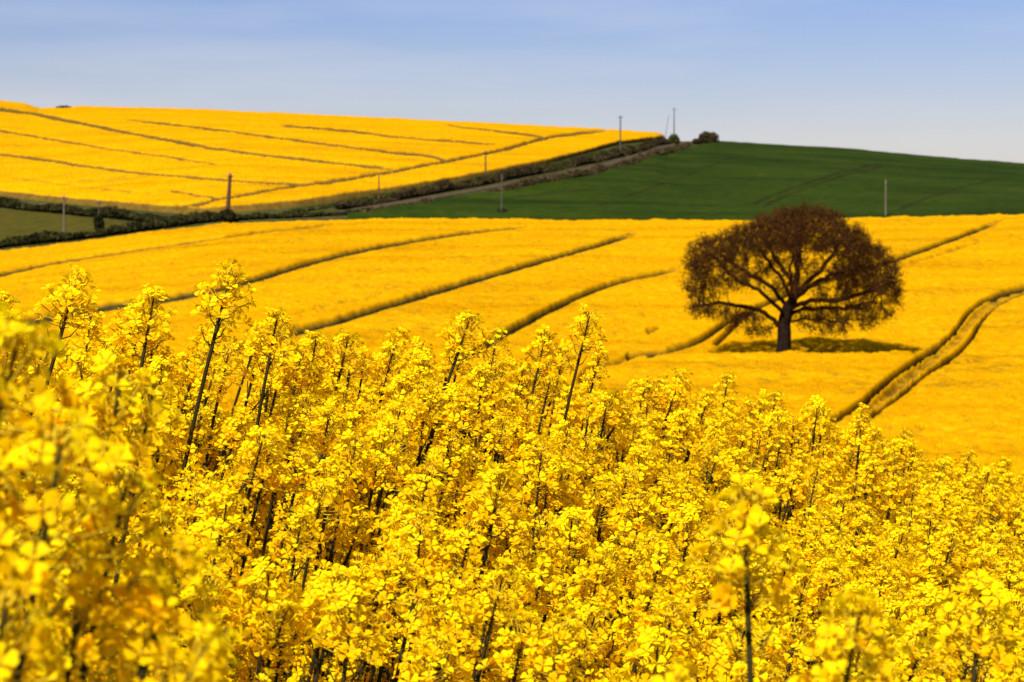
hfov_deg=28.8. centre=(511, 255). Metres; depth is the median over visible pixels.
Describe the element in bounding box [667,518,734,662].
rape plant
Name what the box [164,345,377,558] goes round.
rape plant
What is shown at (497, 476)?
rape plant
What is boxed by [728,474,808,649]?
rape plant
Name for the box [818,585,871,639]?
rape plant
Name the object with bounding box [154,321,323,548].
rape plant
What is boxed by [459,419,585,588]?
rape plant
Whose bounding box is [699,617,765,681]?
rape plant
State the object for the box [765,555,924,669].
rape plant
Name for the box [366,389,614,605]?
rape plant
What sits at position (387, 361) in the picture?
rape plant
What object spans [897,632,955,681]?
rape plant
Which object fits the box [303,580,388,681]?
rape plant
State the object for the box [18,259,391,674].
rape plant
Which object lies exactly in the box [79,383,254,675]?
rape plant
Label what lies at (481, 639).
rape plant
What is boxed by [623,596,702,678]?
rape plant
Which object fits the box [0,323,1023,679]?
rape plants
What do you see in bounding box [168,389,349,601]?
rape plant
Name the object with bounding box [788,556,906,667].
rape plant
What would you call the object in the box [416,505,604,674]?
rape plant
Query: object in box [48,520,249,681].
rape plant
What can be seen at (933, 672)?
rape plant
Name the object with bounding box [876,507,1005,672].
rape plant
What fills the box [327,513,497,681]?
rape plant
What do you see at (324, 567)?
rape plant
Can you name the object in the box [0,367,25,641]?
rape plant
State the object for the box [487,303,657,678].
rape plant
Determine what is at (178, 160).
hill rape crop
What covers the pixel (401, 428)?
rape plant
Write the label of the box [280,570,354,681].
rape plant
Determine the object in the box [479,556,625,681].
rape plant
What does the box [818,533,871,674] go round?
rape plant
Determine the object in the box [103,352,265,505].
rape plant
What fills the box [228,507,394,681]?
rape plant
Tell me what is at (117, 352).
rape plant
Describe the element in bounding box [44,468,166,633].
rape plant
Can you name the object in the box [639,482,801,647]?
rape plant
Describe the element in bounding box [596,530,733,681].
rape plant
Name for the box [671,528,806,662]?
rape plant
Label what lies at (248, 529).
rape plant
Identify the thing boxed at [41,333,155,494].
rape plant
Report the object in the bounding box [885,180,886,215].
utility pole
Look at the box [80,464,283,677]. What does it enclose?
rape plant
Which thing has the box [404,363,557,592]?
rape plant
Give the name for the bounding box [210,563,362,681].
rape plant
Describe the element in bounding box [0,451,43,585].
rape plant
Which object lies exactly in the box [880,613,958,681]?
rape plant
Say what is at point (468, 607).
rape plant
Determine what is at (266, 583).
rape plant
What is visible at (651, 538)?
rape plant
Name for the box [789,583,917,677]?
rape plant
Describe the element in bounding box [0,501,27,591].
rape plant
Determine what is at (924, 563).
rape plant
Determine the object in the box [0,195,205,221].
hedge
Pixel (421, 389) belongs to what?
rape plant
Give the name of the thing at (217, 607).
rape plant
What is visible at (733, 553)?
rape plant
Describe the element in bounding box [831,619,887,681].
rape plant
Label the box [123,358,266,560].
rape plant
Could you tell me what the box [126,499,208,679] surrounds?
rape plant
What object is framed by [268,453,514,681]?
rape plant
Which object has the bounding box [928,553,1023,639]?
rape plant
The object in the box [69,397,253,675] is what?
rape plant
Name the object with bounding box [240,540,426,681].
rape plant
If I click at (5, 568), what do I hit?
rape plant
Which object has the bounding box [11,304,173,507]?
rape plant
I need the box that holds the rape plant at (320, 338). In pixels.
[217,330,396,676]
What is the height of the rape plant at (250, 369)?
1.623 m
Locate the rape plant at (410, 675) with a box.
[392,622,473,681]
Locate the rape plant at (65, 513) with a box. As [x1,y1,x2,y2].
[17,511,81,668]
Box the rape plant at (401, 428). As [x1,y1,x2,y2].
[281,416,507,680]
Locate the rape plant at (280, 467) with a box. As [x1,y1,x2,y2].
[110,426,318,680]
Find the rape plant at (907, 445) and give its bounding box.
[873,427,958,552]
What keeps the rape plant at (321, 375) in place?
on the ground at (307, 218)
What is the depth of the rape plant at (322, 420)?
4.34 m
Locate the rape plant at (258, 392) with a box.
[163,334,359,541]
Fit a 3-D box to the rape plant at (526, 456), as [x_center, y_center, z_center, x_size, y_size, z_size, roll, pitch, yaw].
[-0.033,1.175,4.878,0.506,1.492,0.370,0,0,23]
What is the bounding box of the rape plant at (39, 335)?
[16,333,110,490]
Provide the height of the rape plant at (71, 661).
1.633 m
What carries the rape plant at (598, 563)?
on the ground at (307, 218)
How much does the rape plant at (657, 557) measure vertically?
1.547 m
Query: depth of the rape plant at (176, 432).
3.95 m
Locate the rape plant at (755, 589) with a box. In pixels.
[661,548,766,677]
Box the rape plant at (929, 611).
[896,588,939,639]
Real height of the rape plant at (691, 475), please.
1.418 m
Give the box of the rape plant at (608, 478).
[492,468,696,660]
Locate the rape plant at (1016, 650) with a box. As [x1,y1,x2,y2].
[998,636,1023,681]
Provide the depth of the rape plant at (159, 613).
1.59 m
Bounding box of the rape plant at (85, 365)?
[50,357,177,470]
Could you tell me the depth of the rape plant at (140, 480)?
1.69 m
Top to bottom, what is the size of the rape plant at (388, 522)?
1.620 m
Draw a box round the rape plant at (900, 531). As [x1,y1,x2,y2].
[793,524,967,674]
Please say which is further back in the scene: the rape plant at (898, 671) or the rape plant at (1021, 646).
the rape plant at (1021, 646)
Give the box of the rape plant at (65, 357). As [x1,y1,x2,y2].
[21,340,89,506]
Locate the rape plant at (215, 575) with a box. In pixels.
[176,542,266,675]
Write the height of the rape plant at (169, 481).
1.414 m
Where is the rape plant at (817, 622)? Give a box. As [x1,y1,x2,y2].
[798,615,841,681]
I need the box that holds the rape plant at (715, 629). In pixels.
[685,619,736,681]
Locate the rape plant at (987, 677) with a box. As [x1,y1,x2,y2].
[962,659,1007,681]
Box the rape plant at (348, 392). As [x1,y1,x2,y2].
[259,379,413,665]
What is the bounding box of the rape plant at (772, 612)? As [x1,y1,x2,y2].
[639,585,796,679]
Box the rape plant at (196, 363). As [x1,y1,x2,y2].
[86,347,273,645]
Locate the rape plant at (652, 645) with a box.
[609,628,695,681]
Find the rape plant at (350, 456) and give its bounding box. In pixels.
[225,430,442,681]
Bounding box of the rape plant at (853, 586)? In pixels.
[823,580,888,675]
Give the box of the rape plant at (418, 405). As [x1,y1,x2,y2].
[300,398,477,677]
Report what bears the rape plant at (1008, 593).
on the ground at (307, 218)
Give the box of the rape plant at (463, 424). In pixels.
[372,383,571,643]
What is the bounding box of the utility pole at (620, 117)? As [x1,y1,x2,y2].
[618,116,622,148]
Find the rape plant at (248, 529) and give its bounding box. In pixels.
[165,486,328,681]
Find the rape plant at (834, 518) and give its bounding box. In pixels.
[802,507,848,676]
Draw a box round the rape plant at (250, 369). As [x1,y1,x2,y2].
[171,324,367,668]
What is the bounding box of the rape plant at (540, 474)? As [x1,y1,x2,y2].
[452,436,623,672]
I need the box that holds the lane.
[338,141,691,214]
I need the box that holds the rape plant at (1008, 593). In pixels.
[983,588,1023,679]
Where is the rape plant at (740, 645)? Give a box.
[700,613,774,681]
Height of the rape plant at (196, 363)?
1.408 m
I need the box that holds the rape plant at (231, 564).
[60,506,252,681]
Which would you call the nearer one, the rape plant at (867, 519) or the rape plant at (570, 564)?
the rape plant at (570, 564)
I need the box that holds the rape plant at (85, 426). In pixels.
[22,369,110,611]
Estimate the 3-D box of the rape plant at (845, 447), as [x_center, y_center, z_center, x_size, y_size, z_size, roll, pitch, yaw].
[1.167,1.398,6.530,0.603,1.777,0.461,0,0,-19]
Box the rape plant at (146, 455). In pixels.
[21,440,187,680]
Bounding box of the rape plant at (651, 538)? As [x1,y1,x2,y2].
[545,525,698,678]
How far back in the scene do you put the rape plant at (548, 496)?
4.39 m
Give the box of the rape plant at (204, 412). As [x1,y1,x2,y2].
[76,400,311,667]
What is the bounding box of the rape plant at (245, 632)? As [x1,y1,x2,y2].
[10,378,249,681]
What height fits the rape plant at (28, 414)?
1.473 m
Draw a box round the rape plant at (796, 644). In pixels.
[762,610,842,681]
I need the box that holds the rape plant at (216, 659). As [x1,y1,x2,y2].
[0,301,237,681]
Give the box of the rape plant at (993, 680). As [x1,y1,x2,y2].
[988,678,1000,681]
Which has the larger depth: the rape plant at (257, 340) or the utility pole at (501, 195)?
the utility pole at (501, 195)
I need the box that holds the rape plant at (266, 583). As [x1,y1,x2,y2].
[221,556,306,680]
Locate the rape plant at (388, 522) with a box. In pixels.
[356,479,437,681]
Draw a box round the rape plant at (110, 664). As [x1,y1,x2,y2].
[75,636,151,681]
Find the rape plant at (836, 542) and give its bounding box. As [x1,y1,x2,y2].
[802,530,885,637]
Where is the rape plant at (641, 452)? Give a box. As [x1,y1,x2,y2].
[575,443,689,618]
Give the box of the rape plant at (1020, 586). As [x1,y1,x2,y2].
[1012,579,1023,620]
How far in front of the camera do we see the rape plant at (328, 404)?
4.44 m
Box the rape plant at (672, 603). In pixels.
[503,588,700,681]
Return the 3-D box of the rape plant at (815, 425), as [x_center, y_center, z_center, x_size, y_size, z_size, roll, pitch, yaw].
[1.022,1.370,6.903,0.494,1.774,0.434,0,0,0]
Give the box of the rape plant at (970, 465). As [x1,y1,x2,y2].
[906,456,980,512]
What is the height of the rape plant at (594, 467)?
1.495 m
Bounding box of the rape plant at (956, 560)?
[864,527,1011,676]
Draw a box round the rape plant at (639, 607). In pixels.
[607,581,676,681]
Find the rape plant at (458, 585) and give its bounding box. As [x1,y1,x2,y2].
[330,566,482,681]
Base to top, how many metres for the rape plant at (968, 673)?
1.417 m
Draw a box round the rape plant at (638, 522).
[529,483,702,681]
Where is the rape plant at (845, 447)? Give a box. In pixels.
[787,410,948,586]
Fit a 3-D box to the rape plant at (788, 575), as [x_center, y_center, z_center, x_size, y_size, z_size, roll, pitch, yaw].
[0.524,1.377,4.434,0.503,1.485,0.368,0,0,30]
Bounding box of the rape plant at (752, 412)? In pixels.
[707,393,782,491]
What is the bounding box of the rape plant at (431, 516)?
[283,501,503,679]
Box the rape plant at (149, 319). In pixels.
[28,283,229,602]
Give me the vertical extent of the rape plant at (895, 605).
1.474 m
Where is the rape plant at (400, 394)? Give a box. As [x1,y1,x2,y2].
[331,374,492,672]
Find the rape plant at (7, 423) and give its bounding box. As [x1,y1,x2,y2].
[2,402,63,655]
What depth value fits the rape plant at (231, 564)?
3.47 m
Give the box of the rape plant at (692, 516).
[595,503,741,668]
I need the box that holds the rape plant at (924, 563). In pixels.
[885,545,954,678]
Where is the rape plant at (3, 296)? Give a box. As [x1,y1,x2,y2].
[0,291,55,557]
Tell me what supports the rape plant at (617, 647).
on the ground at (307, 218)
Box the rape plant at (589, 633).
[554,598,624,681]
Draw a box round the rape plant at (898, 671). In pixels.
[853,652,908,681]
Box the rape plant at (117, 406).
[52,350,173,681]
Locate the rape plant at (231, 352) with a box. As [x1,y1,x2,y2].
[150,338,310,584]
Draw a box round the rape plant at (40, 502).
[28,476,139,679]
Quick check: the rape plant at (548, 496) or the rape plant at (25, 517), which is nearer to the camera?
the rape plant at (25, 517)
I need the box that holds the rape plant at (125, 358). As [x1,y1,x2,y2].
[105,346,197,451]
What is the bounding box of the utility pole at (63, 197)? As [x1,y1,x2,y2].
[59,195,67,231]
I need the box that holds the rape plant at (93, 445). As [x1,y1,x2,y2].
[0,396,124,680]
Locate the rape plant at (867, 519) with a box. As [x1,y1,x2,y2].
[765,504,891,658]
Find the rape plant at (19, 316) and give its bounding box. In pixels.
[11,309,108,437]
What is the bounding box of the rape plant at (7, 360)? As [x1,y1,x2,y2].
[0,345,55,526]
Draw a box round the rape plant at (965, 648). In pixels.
[937,606,997,681]
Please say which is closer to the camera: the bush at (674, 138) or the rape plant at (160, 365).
the rape plant at (160, 365)
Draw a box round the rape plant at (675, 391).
[588,368,749,516]
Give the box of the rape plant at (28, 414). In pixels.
[10,392,111,485]
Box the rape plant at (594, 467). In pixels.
[490,430,633,655]
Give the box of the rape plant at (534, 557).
[390,540,605,680]
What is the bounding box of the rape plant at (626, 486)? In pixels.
[518,462,683,631]
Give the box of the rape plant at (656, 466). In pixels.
[548,441,711,616]
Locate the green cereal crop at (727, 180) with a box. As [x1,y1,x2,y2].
[347,141,1023,220]
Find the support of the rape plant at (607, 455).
on the ground at (307, 218)
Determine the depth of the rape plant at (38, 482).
3.68 m
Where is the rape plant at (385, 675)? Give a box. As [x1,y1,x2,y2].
[367,487,549,681]
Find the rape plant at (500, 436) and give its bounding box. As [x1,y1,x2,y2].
[467,411,524,591]
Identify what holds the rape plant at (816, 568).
on the ground at (307, 218)
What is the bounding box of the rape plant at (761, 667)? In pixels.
[727,653,783,681]
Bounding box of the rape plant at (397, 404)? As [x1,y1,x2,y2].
[282,397,477,603]
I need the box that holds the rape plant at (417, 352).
[281,346,467,600]
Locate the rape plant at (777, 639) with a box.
[716,619,790,681]
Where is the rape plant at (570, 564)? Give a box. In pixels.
[515,550,603,680]
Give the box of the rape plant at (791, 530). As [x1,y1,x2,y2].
[696,523,803,621]
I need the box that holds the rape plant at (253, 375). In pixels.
[233,341,294,533]
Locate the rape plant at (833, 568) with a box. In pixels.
[802,560,908,676]
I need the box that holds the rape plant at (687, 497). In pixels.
[585,478,758,676]
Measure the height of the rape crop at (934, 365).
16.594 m
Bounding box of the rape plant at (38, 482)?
[2,429,151,603]
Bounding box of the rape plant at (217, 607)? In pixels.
[166,566,239,646]
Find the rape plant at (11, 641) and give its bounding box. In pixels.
[0,613,59,680]
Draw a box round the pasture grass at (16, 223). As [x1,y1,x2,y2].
[0,209,134,242]
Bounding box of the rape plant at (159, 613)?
[73,532,222,681]
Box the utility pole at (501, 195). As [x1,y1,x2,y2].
[501,174,502,211]
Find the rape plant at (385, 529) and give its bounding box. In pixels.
[239,498,489,681]
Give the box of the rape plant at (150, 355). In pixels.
[58,327,271,574]
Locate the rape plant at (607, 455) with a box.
[490,433,660,628]
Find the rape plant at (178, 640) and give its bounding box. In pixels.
[121,619,195,681]
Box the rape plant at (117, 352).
[13,337,199,610]
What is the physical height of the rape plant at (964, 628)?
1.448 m
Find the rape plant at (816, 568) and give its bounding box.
[798,553,859,672]
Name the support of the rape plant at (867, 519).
on the ground at (307, 218)
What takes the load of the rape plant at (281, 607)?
on the ground at (307, 218)
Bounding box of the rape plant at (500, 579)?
[458,564,530,681]
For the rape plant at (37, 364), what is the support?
on the ground at (307, 218)
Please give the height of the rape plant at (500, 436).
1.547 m
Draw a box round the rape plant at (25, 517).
[18,474,127,598]
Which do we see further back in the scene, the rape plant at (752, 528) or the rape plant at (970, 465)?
the rape plant at (970, 465)
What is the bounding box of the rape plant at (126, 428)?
[4,418,191,650]
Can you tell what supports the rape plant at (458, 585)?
on the ground at (307, 218)
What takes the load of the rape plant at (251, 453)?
on the ground at (307, 218)
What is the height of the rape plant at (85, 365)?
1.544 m
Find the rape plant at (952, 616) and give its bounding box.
[945,611,970,679]
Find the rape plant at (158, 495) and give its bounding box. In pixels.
[18,373,170,551]
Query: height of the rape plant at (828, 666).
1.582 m
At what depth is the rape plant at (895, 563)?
4.70 m
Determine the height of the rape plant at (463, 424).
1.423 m
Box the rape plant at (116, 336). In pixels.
[11,298,231,610]
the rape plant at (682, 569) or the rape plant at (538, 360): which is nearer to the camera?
the rape plant at (682, 569)
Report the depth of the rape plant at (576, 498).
4.71 m
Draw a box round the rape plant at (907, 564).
[872,556,919,657]
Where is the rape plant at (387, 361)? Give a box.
[274,341,452,665]
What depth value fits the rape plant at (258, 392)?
5.18 m
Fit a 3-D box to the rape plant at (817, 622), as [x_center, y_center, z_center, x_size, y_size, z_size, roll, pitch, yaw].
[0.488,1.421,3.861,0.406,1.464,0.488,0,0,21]
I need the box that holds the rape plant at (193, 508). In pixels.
[56,476,318,675]
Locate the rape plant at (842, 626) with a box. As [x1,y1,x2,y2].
[791,614,876,681]
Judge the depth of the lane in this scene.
401.94 m
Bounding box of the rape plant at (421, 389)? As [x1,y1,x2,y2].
[332,376,528,681]
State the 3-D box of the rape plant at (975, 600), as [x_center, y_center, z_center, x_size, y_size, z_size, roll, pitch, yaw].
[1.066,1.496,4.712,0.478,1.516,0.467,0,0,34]
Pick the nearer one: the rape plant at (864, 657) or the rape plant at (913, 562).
the rape plant at (864, 657)
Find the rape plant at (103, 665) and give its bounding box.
[15,533,135,681]
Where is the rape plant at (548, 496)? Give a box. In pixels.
[455,466,622,672]
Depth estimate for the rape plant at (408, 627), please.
3.20 m
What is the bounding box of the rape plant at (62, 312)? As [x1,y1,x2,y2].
[5,262,136,554]
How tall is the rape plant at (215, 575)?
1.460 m
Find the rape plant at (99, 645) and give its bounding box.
[81,622,126,677]
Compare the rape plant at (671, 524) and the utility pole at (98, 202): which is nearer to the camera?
the rape plant at (671, 524)
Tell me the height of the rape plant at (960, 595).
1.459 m
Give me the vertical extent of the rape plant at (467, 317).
1.755 m
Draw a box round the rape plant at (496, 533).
[346,480,548,681]
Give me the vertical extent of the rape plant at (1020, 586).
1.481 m
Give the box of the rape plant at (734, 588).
[609,550,793,681]
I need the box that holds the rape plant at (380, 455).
[294,425,459,681]
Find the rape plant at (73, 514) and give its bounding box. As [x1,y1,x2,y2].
[22,490,119,625]
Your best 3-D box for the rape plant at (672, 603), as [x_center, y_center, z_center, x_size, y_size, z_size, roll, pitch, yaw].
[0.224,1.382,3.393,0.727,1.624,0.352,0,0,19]
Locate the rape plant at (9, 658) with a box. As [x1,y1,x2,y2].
[0,550,81,681]
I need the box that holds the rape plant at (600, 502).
[496,480,665,673]
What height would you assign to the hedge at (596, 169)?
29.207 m
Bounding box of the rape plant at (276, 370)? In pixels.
[170,342,385,618]
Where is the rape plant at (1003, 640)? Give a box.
[916,570,1023,681]
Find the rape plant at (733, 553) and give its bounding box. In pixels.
[690,534,769,676]
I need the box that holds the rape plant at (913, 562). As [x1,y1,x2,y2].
[900,549,936,590]
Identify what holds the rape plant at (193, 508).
on the ground at (307, 218)
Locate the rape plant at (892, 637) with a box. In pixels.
[875,622,924,669]
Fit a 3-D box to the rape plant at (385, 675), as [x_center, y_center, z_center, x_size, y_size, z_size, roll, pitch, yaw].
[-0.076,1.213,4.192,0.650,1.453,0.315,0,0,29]
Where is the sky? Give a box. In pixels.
[0,0,1023,162]
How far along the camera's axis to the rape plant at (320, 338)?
4.99 m
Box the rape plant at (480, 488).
[369,473,525,681]
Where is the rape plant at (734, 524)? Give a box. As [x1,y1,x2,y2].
[630,519,741,638]
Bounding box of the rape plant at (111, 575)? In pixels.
[67,563,122,636]
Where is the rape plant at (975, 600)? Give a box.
[956,569,1007,681]
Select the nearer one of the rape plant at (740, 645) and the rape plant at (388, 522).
the rape plant at (740, 645)
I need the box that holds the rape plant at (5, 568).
[0,447,31,680]
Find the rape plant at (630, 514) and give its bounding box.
[488,429,632,680]
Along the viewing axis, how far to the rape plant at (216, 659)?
1.54 m
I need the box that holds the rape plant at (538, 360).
[404,324,591,617]
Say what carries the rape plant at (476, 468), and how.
on the ground at (307, 218)
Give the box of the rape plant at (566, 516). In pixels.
[513,507,667,679]
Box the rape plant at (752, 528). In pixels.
[640,473,808,681]
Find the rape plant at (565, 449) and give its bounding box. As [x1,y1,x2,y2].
[477,433,634,662]
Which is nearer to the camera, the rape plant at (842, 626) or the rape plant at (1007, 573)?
the rape plant at (842, 626)
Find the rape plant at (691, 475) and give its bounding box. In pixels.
[603,461,731,631]
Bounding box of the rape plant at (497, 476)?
[304,461,597,681]
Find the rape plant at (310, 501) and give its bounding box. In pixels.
[182,471,424,681]
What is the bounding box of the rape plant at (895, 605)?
[830,595,918,673]
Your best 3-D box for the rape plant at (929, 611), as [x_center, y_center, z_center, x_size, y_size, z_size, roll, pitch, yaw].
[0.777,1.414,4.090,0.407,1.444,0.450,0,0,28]
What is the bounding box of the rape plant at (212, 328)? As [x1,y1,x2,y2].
[124,314,290,569]
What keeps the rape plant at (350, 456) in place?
on the ground at (307, 218)
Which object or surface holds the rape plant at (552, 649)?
on the ground at (307, 218)
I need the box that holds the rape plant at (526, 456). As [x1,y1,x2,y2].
[418,432,602,623]
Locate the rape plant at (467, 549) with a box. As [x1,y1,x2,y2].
[398,506,495,681]
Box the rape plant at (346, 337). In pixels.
[202,328,396,570]
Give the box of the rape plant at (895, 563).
[872,559,957,669]
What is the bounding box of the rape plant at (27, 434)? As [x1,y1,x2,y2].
[0,391,30,679]
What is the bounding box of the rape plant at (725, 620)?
[601,528,802,678]
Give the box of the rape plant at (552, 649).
[516,630,581,681]
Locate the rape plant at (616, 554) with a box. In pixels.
[464,541,633,681]
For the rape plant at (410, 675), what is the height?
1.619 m
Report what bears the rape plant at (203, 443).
on the ground at (307, 218)
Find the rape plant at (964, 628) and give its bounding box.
[947,608,1009,681]
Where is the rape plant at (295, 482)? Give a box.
[173,443,426,680]
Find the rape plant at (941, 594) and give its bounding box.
[870,582,944,667]
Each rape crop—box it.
[0,100,664,213]
[0,213,1023,519]
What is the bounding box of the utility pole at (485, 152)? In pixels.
[482,150,488,175]
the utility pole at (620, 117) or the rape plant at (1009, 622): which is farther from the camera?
the utility pole at (620, 117)
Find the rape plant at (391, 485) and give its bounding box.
[254,447,445,681]
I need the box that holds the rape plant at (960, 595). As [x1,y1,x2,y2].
[946,575,1004,678]
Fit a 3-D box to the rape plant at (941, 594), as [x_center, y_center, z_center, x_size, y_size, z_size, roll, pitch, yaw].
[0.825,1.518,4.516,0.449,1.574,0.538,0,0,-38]
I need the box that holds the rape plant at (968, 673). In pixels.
[960,567,1023,681]
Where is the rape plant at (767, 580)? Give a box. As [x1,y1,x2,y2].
[717,554,777,680]
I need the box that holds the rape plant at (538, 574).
[505,550,568,674]
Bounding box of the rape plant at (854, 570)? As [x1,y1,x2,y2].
[712,568,931,681]
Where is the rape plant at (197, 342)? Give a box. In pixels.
[105,317,282,548]
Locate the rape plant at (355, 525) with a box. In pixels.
[225,452,427,681]
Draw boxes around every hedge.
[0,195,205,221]
[0,210,236,247]
[234,209,358,220]
[280,144,637,212]
[333,136,669,209]
[358,142,691,211]
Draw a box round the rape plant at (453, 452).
[324,429,487,680]
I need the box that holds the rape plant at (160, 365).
[57,355,259,655]
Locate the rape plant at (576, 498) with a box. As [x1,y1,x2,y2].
[492,458,627,653]
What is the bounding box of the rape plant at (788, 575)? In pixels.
[670,545,809,679]
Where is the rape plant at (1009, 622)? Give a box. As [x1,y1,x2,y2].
[987,609,1023,660]
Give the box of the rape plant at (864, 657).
[835,642,888,675]
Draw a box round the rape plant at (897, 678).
[883,627,948,681]
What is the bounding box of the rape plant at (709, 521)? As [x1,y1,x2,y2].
[689,507,792,617]
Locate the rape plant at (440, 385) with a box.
[347,376,451,675]
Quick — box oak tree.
[678,196,908,352]
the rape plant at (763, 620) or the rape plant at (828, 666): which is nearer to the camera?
the rape plant at (828, 666)
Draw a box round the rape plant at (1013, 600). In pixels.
[992,593,1023,648]
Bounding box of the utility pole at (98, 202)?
[95,200,102,213]
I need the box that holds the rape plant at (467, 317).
[320,308,543,587]
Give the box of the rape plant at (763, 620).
[729,615,815,681]
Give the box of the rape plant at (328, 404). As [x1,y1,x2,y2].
[195,400,371,681]
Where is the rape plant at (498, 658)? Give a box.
[475,607,553,681]
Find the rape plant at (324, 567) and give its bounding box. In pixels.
[300,560,357,681]
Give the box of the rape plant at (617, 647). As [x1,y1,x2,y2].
[592,529,680,678]
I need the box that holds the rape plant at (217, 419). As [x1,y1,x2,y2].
[77,356,227,499]
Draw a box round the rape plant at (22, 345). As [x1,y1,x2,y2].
[0,329,64,506]
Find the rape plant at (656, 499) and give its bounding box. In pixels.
[560,470,704,606]
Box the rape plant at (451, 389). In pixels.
[386,383,520,672]
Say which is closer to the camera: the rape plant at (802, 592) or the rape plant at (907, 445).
the rape plant at (802, 592)
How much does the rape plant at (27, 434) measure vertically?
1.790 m
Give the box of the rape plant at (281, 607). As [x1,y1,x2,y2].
[221,593,314,681]
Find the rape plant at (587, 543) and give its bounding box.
[543,507,646,677]
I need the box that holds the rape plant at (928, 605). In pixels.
[889,582,961,678]
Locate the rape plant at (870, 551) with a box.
[775,533,884,655]
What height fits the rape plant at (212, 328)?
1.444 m
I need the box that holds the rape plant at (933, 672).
[908,657,964,681]
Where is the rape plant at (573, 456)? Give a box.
[454,444,635,675]
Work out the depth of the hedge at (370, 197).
383.08 m
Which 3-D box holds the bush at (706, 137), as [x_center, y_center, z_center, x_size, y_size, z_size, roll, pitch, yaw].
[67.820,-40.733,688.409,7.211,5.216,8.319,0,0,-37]
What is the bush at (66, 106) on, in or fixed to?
on the ground at (307, 218)
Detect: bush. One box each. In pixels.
[56,105,71,107]
[93,213,104,230]
[219,208,234,222]
[497,208,507,211]
[668,134,679,143]
[692,138,702,143]
[698,131,718,142]
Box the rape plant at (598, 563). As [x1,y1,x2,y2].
[559,551,692,676]
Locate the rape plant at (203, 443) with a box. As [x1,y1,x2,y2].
[182,353,358,541]
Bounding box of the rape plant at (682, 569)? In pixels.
[621,558,734,674]
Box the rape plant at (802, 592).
[771,568,827,678]
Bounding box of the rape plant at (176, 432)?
[83,405,233,645]
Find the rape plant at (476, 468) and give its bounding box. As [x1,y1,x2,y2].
[353,445,549,680]
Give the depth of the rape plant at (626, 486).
5.02 m
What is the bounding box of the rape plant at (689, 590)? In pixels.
[566,557,729,677]
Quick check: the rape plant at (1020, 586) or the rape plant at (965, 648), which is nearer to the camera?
the rape plant at (965, 648)
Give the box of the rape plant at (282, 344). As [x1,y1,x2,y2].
[162,306,383,552]
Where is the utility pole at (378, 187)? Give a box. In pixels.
[378,173,379,198]
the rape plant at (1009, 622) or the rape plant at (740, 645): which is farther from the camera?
the rape plant at (1009, 622)
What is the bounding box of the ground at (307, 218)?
[0,141,853,249]
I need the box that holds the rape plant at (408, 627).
[379,581,497,681]
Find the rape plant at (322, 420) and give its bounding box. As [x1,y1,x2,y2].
[179,406,416,680]
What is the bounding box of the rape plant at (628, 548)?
[599,535,727,681]
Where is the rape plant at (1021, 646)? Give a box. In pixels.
[1011,641,1023,677]
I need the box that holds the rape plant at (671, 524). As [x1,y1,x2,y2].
[598,466,718,645]
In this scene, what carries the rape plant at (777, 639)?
on the ground at (307, 218)
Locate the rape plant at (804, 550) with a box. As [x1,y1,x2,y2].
[695,520,834,652]
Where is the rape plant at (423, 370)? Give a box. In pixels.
[287,354,453,563]
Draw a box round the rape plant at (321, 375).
[210,360,419,630]
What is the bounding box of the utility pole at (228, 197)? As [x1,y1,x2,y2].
[225,173,233,209]
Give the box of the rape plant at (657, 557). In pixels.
[584,537,699,681]
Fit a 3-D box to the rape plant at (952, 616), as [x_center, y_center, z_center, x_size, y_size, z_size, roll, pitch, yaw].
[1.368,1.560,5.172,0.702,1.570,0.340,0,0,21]
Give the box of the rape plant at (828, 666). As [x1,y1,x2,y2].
[786,589,910,681]
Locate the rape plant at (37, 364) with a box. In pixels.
[3,339,94,540]
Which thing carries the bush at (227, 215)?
on the ground at (307, 218)
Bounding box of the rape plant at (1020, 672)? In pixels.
[992,653,1023,681]
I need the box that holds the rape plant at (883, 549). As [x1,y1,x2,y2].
[813,540,924,657]
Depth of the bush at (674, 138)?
651.60 m
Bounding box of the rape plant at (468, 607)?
[414,594,485,680]
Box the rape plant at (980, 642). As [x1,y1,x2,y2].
[952,612,1008,681]
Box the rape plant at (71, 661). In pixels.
[0,574,138,681]
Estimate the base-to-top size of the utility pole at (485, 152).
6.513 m
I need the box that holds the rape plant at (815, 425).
[763,395,863,537]
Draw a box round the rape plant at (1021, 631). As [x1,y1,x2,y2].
[999,626,1023,681]
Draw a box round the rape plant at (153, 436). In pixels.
[21,368,275,681]
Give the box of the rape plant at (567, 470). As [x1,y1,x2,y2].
[393,459,638,680]
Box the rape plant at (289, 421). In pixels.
[205,392,362,680]
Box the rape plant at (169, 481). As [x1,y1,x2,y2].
[50,317,183,647]
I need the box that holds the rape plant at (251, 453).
[107,425,352,681]
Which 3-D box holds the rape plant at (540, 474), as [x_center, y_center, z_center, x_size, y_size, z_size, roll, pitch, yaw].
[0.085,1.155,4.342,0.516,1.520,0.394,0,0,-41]
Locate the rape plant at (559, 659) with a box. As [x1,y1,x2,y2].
[520,608,597,681]
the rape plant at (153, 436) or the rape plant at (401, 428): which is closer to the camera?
the rape plant at (153, 436)
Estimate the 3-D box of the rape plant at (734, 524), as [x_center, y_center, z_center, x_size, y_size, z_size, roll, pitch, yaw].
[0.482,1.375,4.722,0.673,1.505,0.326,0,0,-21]
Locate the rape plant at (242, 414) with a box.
[140,406,321,621]
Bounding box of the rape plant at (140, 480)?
[44,445,177,680]
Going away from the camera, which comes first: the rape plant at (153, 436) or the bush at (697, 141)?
the rape plant at (153, 436)
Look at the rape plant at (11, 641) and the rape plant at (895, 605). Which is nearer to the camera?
the rape plant at (11, 641)
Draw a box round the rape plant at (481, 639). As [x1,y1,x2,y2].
[456,574,517,680]

